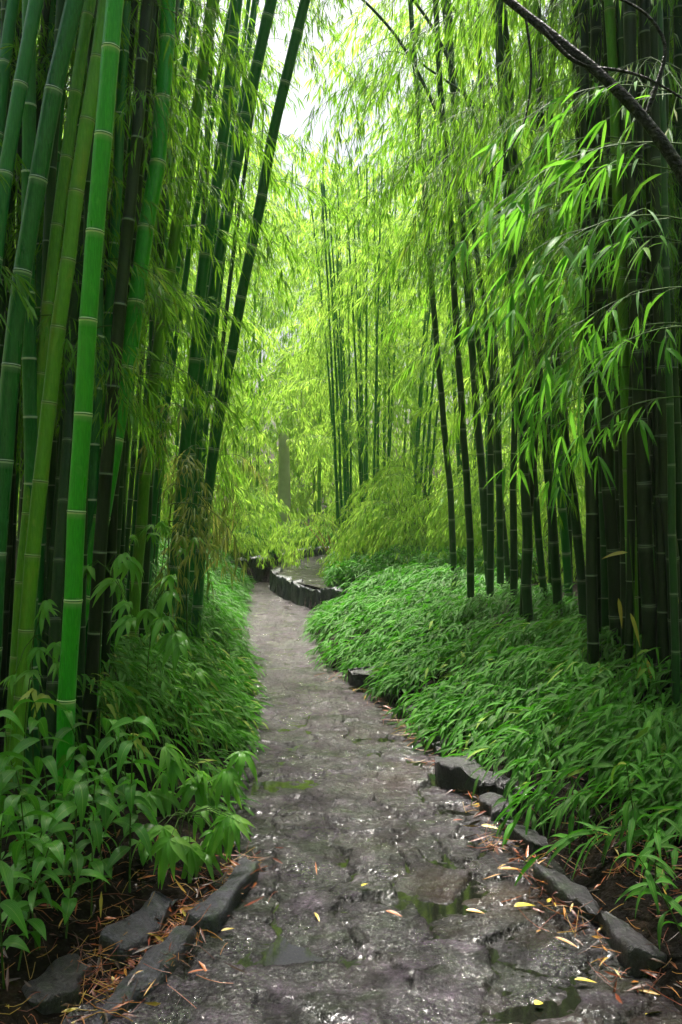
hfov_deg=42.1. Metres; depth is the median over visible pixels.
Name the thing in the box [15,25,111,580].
bamboo culm
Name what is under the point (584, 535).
bamboo culm
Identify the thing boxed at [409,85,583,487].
bamboo culm
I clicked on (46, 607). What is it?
bamboo shrub
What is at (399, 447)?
bamboo culm
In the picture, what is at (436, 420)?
bamboo culm
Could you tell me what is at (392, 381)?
bamboo culm
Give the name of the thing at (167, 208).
bamboo culm
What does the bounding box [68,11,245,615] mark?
bamboo culm
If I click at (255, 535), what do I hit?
ground cover
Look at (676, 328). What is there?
bamboo culm
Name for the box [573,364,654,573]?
bamboo culm
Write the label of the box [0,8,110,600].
bamboo culm
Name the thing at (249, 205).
bamboo culm
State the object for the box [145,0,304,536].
bamboo culm
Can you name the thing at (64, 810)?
broadleaf plant
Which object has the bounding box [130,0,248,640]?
bamboo culm
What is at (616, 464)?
bamboo culm
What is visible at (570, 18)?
bamboo culm
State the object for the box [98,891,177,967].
rock
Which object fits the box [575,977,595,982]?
fallen leaf
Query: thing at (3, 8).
bamboo culm
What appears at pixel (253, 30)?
bamboo culm
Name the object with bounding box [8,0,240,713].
bamboo culm
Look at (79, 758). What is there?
broadleaf plant
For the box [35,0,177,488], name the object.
bamboo culm
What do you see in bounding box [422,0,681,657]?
bamboo culm
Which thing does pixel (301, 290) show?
bamboo culm
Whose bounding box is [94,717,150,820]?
broadleaf plant
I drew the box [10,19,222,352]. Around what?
bamboo culm
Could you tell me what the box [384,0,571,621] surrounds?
bamboo culm
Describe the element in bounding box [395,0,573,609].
bamboo culm
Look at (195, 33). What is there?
bamboo culm
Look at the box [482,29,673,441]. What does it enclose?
bamboo culm
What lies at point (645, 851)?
leafy plant
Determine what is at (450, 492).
bamboo culm
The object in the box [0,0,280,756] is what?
bamboo culm
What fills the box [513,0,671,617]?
bamboo culm
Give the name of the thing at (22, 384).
bamboo culm
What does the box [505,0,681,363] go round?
bamboo culm
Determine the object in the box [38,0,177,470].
bamboo culm
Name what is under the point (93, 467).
bamboo culm
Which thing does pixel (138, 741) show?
bamboo shrub
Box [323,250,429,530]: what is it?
bamboo culm
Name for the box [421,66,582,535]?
bamboo culm
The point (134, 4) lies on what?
bamboo culm
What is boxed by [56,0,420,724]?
bamboo culm
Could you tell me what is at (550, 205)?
bamboo culm
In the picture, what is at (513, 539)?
bamboo culm
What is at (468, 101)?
bamboo culm
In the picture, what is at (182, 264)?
bamboo culm
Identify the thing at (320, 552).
wall
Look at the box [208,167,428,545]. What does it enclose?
bamboo culm
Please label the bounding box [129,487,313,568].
arching shrub
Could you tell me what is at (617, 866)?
leaf litter
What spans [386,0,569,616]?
bamboo culm
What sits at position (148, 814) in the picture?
broadleaf plant
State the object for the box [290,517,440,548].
ground cover
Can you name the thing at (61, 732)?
broadleaf plant
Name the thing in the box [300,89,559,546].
bamboo culm
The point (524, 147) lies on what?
bamboo culm
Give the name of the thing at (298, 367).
bamboo culm
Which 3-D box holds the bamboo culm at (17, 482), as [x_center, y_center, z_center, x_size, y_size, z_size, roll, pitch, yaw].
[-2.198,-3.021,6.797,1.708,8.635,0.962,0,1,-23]
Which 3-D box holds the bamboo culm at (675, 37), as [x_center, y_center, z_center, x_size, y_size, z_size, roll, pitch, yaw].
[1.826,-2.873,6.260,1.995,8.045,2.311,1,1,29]
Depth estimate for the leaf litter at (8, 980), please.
2.93 m
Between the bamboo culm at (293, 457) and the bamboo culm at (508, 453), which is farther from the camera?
the bamboo culm at (293, 457)
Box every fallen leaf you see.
[61,1008,77,1012]
[386,910,401,916]
[467,908,484,913]
[482,824,497,828]
[499,867,521,869]
[514,902,534,906]
[534,1000,542,1004]
[556,937,576,946]
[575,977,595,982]
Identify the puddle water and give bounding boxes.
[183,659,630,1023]
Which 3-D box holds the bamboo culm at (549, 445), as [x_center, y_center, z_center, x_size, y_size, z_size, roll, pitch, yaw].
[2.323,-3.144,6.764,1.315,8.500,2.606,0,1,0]
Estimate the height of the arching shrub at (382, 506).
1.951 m
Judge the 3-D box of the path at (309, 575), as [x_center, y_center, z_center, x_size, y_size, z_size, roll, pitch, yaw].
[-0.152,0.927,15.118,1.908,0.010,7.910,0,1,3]
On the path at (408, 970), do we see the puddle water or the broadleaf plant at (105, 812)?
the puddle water
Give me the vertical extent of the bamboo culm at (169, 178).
9.317 m
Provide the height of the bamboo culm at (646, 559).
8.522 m
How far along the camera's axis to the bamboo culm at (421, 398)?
13.74 m
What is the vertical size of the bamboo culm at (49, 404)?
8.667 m
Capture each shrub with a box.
[0,599,78,776]
[14,676,54,801]
[83,552,144,764]
[110,724,144,777]
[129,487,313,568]
[129,521,204,596]
[131,803,254,889]
[135,574,191,758]
[136,743,260,818]
[144,659,210,720]
[147,502,250,635]
[210,494,295,544]
[257,510,382,568]
[315,503,496,576]
[326,474,478,567]
[337,464,521,562]
[370,464,584,583]
[428,478,585,583]
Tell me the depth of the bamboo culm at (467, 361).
8.87 m
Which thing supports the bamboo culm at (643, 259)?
on the ground at (604, 892)
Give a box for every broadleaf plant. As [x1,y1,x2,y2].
[0,709,32,847]
[0,716,28,813]
[0,755,46,849]
[0,806,41,988]
[1,765,70,897]
[2,791,57,950]
[3,793,41,859]
[3,838,66,970]
[4,698,73,840]
[6,808,70,931]
[34,799,90,887]
[37,743,88,824]
[42,777,109,937]
[52,709,106,784]
[64,774,115,847]
[70,768,119,891]
[70,775,120,917]
[81,765,128,835]
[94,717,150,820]
[102,716,170,892]
[110,780,158,865]
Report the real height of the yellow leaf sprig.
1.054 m
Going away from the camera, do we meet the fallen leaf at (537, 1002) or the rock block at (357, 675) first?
the fallen leaf at (537, 1002)
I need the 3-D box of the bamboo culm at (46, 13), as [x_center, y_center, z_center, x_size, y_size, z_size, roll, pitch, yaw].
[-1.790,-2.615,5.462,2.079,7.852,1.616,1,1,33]
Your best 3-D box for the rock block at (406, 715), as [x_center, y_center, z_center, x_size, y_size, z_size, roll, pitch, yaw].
[0.490,1.359,5.898,0.182,0.090,0.286,0,1,-16]
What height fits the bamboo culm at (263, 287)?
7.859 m
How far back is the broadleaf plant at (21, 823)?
3.14 m
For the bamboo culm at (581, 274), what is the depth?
6.28 m
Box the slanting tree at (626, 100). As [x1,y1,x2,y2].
[487,0,681,187]
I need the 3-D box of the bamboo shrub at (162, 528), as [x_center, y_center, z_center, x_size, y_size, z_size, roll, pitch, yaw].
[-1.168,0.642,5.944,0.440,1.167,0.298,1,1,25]
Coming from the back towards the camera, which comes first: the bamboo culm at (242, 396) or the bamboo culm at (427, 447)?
the bamboo culm at (242, 396)
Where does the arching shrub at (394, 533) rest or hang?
on the ground at (604, 892)
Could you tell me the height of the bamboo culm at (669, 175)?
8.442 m
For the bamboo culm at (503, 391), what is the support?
on the ground at (604, 892)
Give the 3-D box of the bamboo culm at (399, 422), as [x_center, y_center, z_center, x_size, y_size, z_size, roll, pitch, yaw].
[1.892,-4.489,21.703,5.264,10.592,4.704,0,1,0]
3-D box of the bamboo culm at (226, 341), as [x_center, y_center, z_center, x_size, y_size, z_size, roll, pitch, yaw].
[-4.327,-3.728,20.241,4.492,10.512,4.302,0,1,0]
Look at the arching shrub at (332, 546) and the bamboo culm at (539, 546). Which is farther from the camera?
the arching shrub at (332, 546)
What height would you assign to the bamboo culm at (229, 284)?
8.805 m
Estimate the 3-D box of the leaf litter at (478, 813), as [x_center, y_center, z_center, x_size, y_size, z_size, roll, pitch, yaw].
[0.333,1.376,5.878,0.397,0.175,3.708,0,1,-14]
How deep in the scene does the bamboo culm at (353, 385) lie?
13.79 m
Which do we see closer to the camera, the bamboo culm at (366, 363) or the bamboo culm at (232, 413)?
the bamboo culm at (232, 413)
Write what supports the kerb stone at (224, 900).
on the ground at (604, 892)
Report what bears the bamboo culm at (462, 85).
on the ground at (604, 892)
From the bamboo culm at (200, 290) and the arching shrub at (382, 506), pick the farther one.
the arching shrub at (382, 506)
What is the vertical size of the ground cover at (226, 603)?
1.143 m
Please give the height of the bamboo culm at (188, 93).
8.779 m
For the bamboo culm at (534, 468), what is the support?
on the ground at (604, 892)
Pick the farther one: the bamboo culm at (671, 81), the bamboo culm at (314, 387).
the bamboo culm at (314, 387)
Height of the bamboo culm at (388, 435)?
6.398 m
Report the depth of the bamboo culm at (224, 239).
6.80 m
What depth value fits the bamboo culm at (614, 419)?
7.23 m
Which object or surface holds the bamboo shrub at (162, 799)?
on the ground at (604, 892)
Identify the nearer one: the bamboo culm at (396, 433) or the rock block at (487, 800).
the rock block at (487, 800)
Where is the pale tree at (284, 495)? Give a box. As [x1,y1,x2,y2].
[164,422,380,549]
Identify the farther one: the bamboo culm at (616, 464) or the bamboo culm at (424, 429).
the bamboo culm at (424, 429)
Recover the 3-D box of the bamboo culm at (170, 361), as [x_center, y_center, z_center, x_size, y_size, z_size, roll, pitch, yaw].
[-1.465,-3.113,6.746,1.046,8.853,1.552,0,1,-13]
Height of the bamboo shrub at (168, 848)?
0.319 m
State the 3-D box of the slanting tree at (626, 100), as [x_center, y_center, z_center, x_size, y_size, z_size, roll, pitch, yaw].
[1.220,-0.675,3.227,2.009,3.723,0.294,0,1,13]
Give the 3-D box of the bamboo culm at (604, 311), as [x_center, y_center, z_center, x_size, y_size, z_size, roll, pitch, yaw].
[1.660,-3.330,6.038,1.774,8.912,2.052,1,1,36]
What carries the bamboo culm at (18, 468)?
on the ground at (604, 892)
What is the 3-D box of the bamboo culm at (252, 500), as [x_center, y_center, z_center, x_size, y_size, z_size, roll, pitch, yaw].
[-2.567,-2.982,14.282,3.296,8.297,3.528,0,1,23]
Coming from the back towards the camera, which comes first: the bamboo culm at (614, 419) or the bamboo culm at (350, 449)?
the bamboo culm at (350, 449)
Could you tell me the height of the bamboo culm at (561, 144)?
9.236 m
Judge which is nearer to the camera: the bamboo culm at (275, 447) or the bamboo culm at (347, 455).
the bamboo culm at (347, 455)
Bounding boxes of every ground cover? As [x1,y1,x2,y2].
[26,600,273,835]
[122,535,265,668]
[160,520,290,563]
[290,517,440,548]
[301,551,578,671]
[320,542,544,590]
[333,605,681,890]
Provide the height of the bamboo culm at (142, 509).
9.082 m
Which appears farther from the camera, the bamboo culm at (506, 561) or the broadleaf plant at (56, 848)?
the bamboo culm at (506, 561)
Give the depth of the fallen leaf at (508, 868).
3.50 m
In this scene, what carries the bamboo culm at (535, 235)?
on the ground at (604, 892)
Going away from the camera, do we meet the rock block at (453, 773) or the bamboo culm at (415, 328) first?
the rock block at (453, 773)
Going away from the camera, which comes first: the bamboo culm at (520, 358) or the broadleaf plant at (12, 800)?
the broadleaf plant at (12, 800)
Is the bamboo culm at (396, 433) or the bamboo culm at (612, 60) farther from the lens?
the bamboo culm at (396, 433)
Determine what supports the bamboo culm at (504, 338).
on the ground at (604, 892)
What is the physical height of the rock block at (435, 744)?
0.126 m
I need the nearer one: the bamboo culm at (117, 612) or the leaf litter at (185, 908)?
the leaf litter at (185, 908)
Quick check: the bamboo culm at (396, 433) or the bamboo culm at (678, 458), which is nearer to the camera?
the bamboo culm at (678, 458)
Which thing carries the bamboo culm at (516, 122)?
on the ground at (604, 892)
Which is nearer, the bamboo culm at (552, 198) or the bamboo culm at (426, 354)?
the bamboo culm at (552, 198)
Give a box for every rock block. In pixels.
[348,665,395,693]
[357,686,394,700]
[396,705,416,725]
[418,726,456,756]
[435,753,509,801]
[478,792,516,820]
[495,776,533,797]
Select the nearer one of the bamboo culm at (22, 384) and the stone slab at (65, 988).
the stone slab at (65, 988)
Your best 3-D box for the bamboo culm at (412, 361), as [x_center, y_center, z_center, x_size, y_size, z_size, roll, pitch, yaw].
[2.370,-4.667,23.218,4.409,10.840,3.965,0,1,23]
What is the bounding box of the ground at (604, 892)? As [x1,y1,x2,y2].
[0,496,681,1023]
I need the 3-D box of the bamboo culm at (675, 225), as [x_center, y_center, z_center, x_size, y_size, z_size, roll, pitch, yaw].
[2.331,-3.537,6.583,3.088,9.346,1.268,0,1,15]
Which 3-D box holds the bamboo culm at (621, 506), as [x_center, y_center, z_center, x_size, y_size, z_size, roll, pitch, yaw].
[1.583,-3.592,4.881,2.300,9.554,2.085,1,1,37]
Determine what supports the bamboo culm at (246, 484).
on the ground at (604, 892)
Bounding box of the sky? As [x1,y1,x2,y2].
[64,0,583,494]
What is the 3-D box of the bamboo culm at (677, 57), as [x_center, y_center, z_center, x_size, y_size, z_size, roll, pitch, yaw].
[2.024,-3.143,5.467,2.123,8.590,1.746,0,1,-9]
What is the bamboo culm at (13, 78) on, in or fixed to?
on the ground at (604, 892)
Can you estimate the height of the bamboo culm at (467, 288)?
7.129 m
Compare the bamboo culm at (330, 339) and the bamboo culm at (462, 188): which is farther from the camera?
the bamboo culm at (330, 339)
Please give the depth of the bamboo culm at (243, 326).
5.80 m
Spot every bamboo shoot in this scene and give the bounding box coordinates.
[135,403,221,632]
[157,445,218,636]
[199,454,271,605]
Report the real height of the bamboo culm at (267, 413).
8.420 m
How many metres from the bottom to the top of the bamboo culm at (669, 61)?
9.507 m
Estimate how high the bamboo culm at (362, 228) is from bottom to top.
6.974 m
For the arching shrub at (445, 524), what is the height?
2.081 m
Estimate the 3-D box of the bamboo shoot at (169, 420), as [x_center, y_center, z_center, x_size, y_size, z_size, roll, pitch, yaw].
[-1.102,0.251,6.071,0.710,2.002,0.538,-1,1,-36]
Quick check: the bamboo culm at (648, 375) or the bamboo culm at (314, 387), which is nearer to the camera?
the bamboo culm at (648, 375)
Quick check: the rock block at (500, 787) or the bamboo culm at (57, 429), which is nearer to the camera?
the rock block at (500, 787)
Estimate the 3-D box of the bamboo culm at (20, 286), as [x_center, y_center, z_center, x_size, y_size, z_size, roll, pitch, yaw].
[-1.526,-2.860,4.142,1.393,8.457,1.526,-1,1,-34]
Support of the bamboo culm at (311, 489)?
on the ground at (604, 892)
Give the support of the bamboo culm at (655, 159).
on the ground at (604, 892)
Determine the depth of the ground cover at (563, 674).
4.75 m
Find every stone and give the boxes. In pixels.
[90,925,196,1023]
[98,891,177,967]
[184,857,259,933]
[499,816,548,857]
[533,863,666,976]
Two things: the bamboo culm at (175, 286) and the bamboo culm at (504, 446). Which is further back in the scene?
the bamboo culm at (504, 446)
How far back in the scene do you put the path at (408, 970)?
3.26 m
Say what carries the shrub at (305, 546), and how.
on the ground at (604, 892)
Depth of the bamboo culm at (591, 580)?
5.29 m
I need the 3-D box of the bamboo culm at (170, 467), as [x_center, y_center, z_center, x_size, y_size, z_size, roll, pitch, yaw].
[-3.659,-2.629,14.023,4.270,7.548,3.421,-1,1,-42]
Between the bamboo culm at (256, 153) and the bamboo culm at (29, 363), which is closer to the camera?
the bamboo culm at (29, 363)
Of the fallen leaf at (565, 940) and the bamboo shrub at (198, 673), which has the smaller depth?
the fallen leaf at (565, 940)
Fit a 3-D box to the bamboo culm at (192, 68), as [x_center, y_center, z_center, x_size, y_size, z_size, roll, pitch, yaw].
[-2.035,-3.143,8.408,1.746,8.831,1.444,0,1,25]
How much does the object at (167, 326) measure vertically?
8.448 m
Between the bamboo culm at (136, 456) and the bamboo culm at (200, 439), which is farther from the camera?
the bamboo culm at (136, 456)
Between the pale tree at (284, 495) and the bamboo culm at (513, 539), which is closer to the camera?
the bamboo culm at (513, 539)
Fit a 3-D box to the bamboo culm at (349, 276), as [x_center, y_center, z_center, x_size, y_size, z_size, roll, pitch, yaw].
[1.971,-3.076,14.399,4.241,8.072,2.649,0,1,0]
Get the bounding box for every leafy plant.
[609,853,681,950]
[610,762,655,843]
[625,814,681,916]
[645,751,681,828]
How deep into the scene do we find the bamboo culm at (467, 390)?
11.73 m
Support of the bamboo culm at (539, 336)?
on the ground at (604, 892)
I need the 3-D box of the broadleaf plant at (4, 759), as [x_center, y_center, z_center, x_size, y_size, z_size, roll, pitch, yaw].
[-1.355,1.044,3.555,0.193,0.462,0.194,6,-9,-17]
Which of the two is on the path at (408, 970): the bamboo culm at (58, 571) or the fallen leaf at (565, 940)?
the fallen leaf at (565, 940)
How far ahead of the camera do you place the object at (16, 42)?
4.89 m
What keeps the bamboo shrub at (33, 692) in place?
on the ground at (604, 892)
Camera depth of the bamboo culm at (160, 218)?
5.72 m
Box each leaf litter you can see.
[0,811,319,1023]
[18,886,175,1017]
[66,836,282,1023]
[315,670,500,818]
[463,819,681,1013]
[468,771,681,1004]
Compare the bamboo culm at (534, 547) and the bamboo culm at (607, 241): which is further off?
the bamboo culm at (534, 547)
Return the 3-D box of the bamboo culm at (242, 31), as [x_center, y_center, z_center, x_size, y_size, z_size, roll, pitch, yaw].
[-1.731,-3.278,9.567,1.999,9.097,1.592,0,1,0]
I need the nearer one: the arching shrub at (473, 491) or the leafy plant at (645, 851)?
the leafy plant at (645, 851)
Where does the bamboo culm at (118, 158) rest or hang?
on the ground at (604, 892)
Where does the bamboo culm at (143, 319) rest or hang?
on the ground at (604, 892)
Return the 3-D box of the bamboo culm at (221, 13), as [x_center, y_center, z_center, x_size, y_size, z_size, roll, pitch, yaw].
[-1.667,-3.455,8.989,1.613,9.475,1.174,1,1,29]
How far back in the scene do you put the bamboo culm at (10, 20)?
4.31 m
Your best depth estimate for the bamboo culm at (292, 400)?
17.78 m
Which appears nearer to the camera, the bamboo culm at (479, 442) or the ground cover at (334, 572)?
the bamboo culm at (479, 442)
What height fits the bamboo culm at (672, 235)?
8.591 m
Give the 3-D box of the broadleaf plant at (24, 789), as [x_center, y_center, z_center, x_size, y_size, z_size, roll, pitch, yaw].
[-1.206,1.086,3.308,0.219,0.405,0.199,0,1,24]
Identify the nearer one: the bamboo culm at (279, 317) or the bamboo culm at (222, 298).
the bamboo culm at (222, 298)
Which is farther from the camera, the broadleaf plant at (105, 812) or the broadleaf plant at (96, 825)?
the broadleaf plant at (105, 812)
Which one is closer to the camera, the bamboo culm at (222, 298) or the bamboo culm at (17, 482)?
the bamboo culm at (17, 482)
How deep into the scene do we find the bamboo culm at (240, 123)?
5.58 m
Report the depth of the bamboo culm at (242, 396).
18.65 m
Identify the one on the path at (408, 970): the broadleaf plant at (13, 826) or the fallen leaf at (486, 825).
the fallen leaf at (486, 825)
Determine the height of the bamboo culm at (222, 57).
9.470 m
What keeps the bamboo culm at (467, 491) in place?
on the ground at (604, 892)
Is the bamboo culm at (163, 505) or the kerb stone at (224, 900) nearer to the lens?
the kerb stone at (224, 900)
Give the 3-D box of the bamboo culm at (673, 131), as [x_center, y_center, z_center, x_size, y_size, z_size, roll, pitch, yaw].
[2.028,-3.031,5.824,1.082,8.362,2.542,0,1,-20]
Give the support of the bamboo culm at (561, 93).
on the ground at (604, 892)
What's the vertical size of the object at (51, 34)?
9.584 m
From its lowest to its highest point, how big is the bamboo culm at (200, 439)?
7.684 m
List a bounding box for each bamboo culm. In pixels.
[0,0,19,156]
[0,0,43,277]
[0,0,84,671]
[0,0,86,333]
[0,0,150,448]
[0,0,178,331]
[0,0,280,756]
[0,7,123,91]
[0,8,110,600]
[0,11,21,727]
[1,0,153,770]
[4,0,95,751]
[4,1,132,708]
[4,20,171,386]
[5,0,173,365]
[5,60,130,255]
[6,0,82,312]
[6,91,198,663]
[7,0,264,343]
[8,0,105,784]
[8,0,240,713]
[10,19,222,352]
[11,13,132,441]
[11,52,58,270]
[12,172,62,383]
[13,171,131,257]
[14,0,201,764]
[15,14,189,640]
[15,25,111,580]
[15,52,231,464]
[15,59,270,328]
[15,245,252,536]
[16,0,224,469]
[16,17,209,564]
[16,76,117,515]
[16,98,115,479]
[16,259,60,563]
[16,387,180,530]
[18,41,169,437]
[19,180,109,445]
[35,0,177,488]
[35,1,279,384]
[35,10,247,436]
[36,62,173,599]
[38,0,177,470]
[38,11,227,646]
[39,118,95,735]
[40,20,149,475]
[42,61,87,768]
[54,13,207,436]
[55,0,123,807]
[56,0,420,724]
[62,0,287,691]
[62,77,184,558]
[65,47,166,400]
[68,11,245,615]
[74,0,201,405]
[96,0,252,721]
[108,40,213,275]
[108,79,206,635]
[113,74,293,636]
[115,61,198,638]
[118,0,160,256]
[121,10,159,528]
[122,0,264,645]
[123,0,183,615]
[125,126,231,519]
[125,154,266,521]
[126,0,326,650]
[126,141,282,544]
[126,195,250,508]
[126,200,290,526]
[127,86,290,539]
[128,0,217,452]
[128,174,213,533]
[129,204,198,525]
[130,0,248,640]
[130,7,245,455]
[130,105,185,472]
[130,409,156,464]
[131,0,282,585]
[131,0,295,434]
[131,0,347,633]
[131,34,237,591]
[131,128,297,525]
[133,0,231,476]
[134,0,200,456]
[136,146,316,508]
[137,11,274,424]
[138,0,353,575]
[140,0,260,334]
[143,271,254,526]
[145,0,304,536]
[148,0,297,607]
[154,5,286,576]
[158,0,242,634]
[161,164,265,528]
[163,174,227,517]
[164,213,303,484]
[166,52,255,278]
[170,166,254,499]
[172,0,339,532]
[172,107,340,531]
[175,0,367,631]
[182,0,310,641]
[184,142,330,525]
[192,0,346,434]
[202,37,350,507]
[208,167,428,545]
[210,192,369,510]
[218,294,394,524]
[236,0,517,616]
[244,207,339,527]
[245,185,407,535]
[247,234,412,525]
[248,184,363,548]
[250,291,431,527]
[264,198,423,489]
[276,319,443,516]
[282,0,493,606]
[289,185,374,392]
[290,235,399,532]
[294,211,387,539]
[295,212,437,548]
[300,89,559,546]
[300,111,495,543]
[304,231,430,510]
[304,271,393,506]
[310,183,419,541]
[311,174,421,474]
[311,236,387,548]
[313,110,523,494]
[313,144,505,521]
[313,195,381,433]
[314,205,449,516]
[316,246,429,512]
[319,159,450,539]
[323,205,450,516]
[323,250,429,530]
[326,0,553,588]
[327,179,420,510]
[328,194,420,501]
[332,62,585,548]
[332,144,509,511]
[337,68,582,544]
[355,0,681,698]
[355,225,462,512]
[356,154,458,528]
[359,204,487,519]
[366,63,572,582]
[367,0,461,590]
[367,234,498,541]
[368,0,577,597]
[371,96,470,499]
[373,151,452,501]
[375,117,495,543]
[379,216,485,425]
[382,80,580,534]
[383,0,680,615]
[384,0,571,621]
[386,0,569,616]
[386,0,641,688]
[389,0,681,683]
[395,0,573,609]
[396,239,508,538]
[400,0,559,586]
[401,3,509,583]
[404,0,570,621]
[405,0,499,589]
[405,96,572,543]
[407,112,584,553]
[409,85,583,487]
[420,217,508,487]
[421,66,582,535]
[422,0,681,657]
[430,0,596,436]
[434,0,617,433]
[437,0,681,513]
[437,201,571,531]
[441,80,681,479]
[442,2,576,605]
[445,0,669,666]
[448,283,585,549]
[449,248,583,525]
[453,0,644,637]
[453,0,680,708]
[456,0,673,677]
[468,37,673,433]
[471,80,583,535]
[471,102,585,545]
[471,296,582,383]
[472,1,647,688]
[474,0,680,698]
[474,32,678,448]
[476,76,574,362]
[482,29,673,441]
[483,1,673,431]
[487,0,672,411]
[491,14,584,554]
[492,92,676,325]
[494,0,674,580]
[495,312,578,405]
[498,0,681,387]
[498,147,650,466]
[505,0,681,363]
[505,2,608,528]
[506,66,679,395]
[508,14,674,253]
[510,1,575,331]
[512,5,681,614]
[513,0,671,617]
[514,0,672,311]
[515,0,681,435]
[515,16,676,329]
[515,64,579,386]
[516,0,681,358]
[520,54,677,309]
[521,0,679,475]
[521,101,671,396]
[522,0,681,352]
[522,153,652,533]
[526,39,636,428]
[529,94,674,350]
[531,0,674,282]
[531,255,582,379]
[532,145,585,547]
[532,433,582,552]
[533,72,585,576]
[534,0,680,602]
[538,1,681,451]
[538,67,584,556]
[544,1,677,531]
[544,56,637,471]
[549,0,681,701]
[552,32,602,113]
[553,183,676,547]
[556,252,585,579]
[560,31,679,386]
[560,107,674,358]
[562,0,677,413]
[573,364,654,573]
[576,15,674,311]
[579,1,679,380]
[596,0,681,667]
[602,26,674,229]
[606,20,672,282]
[636,5,673,251]
[643,40,674,538]
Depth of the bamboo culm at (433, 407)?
12.74 m
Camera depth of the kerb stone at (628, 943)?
2.96 m
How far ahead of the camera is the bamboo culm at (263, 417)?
22.81 m
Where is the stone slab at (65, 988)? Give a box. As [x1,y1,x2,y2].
[21,953,92,1014]
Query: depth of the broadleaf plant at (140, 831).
3.24 m
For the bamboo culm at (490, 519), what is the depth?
8.40 m
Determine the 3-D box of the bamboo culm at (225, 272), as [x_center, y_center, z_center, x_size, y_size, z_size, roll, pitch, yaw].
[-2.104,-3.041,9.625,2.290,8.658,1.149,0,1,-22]
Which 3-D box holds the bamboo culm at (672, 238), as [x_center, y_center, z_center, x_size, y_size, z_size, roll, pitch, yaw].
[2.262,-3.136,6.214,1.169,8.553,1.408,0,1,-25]
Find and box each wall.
[224,555,270,581]
[269,568,384,609]
[274,543,332,565]
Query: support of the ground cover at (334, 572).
on the ground at (604, 892)
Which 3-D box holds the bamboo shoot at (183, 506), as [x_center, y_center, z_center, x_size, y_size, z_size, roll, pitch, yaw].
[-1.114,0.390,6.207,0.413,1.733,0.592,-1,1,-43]
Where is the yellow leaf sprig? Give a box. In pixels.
[602,535,678,704]
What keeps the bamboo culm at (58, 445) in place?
on the ground at (604, 892)
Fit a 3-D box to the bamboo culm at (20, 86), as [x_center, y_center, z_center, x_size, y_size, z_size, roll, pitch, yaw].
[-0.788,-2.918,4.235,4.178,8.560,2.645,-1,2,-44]
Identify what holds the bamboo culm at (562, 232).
on the ground at (604, 892)
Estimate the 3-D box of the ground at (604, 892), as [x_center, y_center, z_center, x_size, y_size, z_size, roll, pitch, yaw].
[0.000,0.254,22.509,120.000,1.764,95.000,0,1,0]
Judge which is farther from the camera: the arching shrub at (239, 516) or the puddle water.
the arching shrub at (239, 516)
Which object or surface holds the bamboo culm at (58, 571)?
on the ground at (604, 892)
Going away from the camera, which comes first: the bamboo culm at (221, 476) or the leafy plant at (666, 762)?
the leafy plant at (666, 762)
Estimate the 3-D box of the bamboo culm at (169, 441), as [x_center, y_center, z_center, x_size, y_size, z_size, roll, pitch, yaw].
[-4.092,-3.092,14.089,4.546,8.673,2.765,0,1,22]
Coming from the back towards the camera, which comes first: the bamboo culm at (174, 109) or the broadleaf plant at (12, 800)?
the bamboo culm at (174, 109)
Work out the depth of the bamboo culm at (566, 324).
11.87 m
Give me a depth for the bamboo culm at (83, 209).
4.90 m
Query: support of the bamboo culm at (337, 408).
on the ground at (604, 892)
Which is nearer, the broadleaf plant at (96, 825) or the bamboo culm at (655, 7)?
the broadleaf plant at (96, 825)
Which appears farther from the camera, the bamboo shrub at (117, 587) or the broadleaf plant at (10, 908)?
the bamboo shrub at (117, 587)
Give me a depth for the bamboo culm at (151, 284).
4.77 m
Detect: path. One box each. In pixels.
[62,582,681,1023]
[273,555,364,589]
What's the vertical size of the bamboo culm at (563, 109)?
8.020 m
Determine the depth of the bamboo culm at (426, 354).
20.24 m
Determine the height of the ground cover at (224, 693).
0.814 m
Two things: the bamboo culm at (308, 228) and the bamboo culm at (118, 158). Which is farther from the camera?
the bamboo culm at (308, 228)
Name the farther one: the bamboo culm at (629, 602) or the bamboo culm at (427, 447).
the bamboo culm at (427, 447)
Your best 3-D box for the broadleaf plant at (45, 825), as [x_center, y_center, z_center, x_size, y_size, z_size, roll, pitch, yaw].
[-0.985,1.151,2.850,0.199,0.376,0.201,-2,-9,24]
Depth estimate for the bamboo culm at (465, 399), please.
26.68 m
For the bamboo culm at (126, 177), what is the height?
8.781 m
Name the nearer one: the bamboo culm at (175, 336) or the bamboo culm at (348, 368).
the bamboo culm at (175, 336)
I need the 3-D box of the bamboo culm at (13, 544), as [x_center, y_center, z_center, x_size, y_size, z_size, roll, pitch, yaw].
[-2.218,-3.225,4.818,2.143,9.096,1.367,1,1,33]
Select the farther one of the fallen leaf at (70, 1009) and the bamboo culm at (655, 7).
the bamboo culm at (655, 7)
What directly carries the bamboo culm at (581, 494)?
on the ground at (604, 892)
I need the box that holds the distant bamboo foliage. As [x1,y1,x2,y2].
[15,0,580,537]
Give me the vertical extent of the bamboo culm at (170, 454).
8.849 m

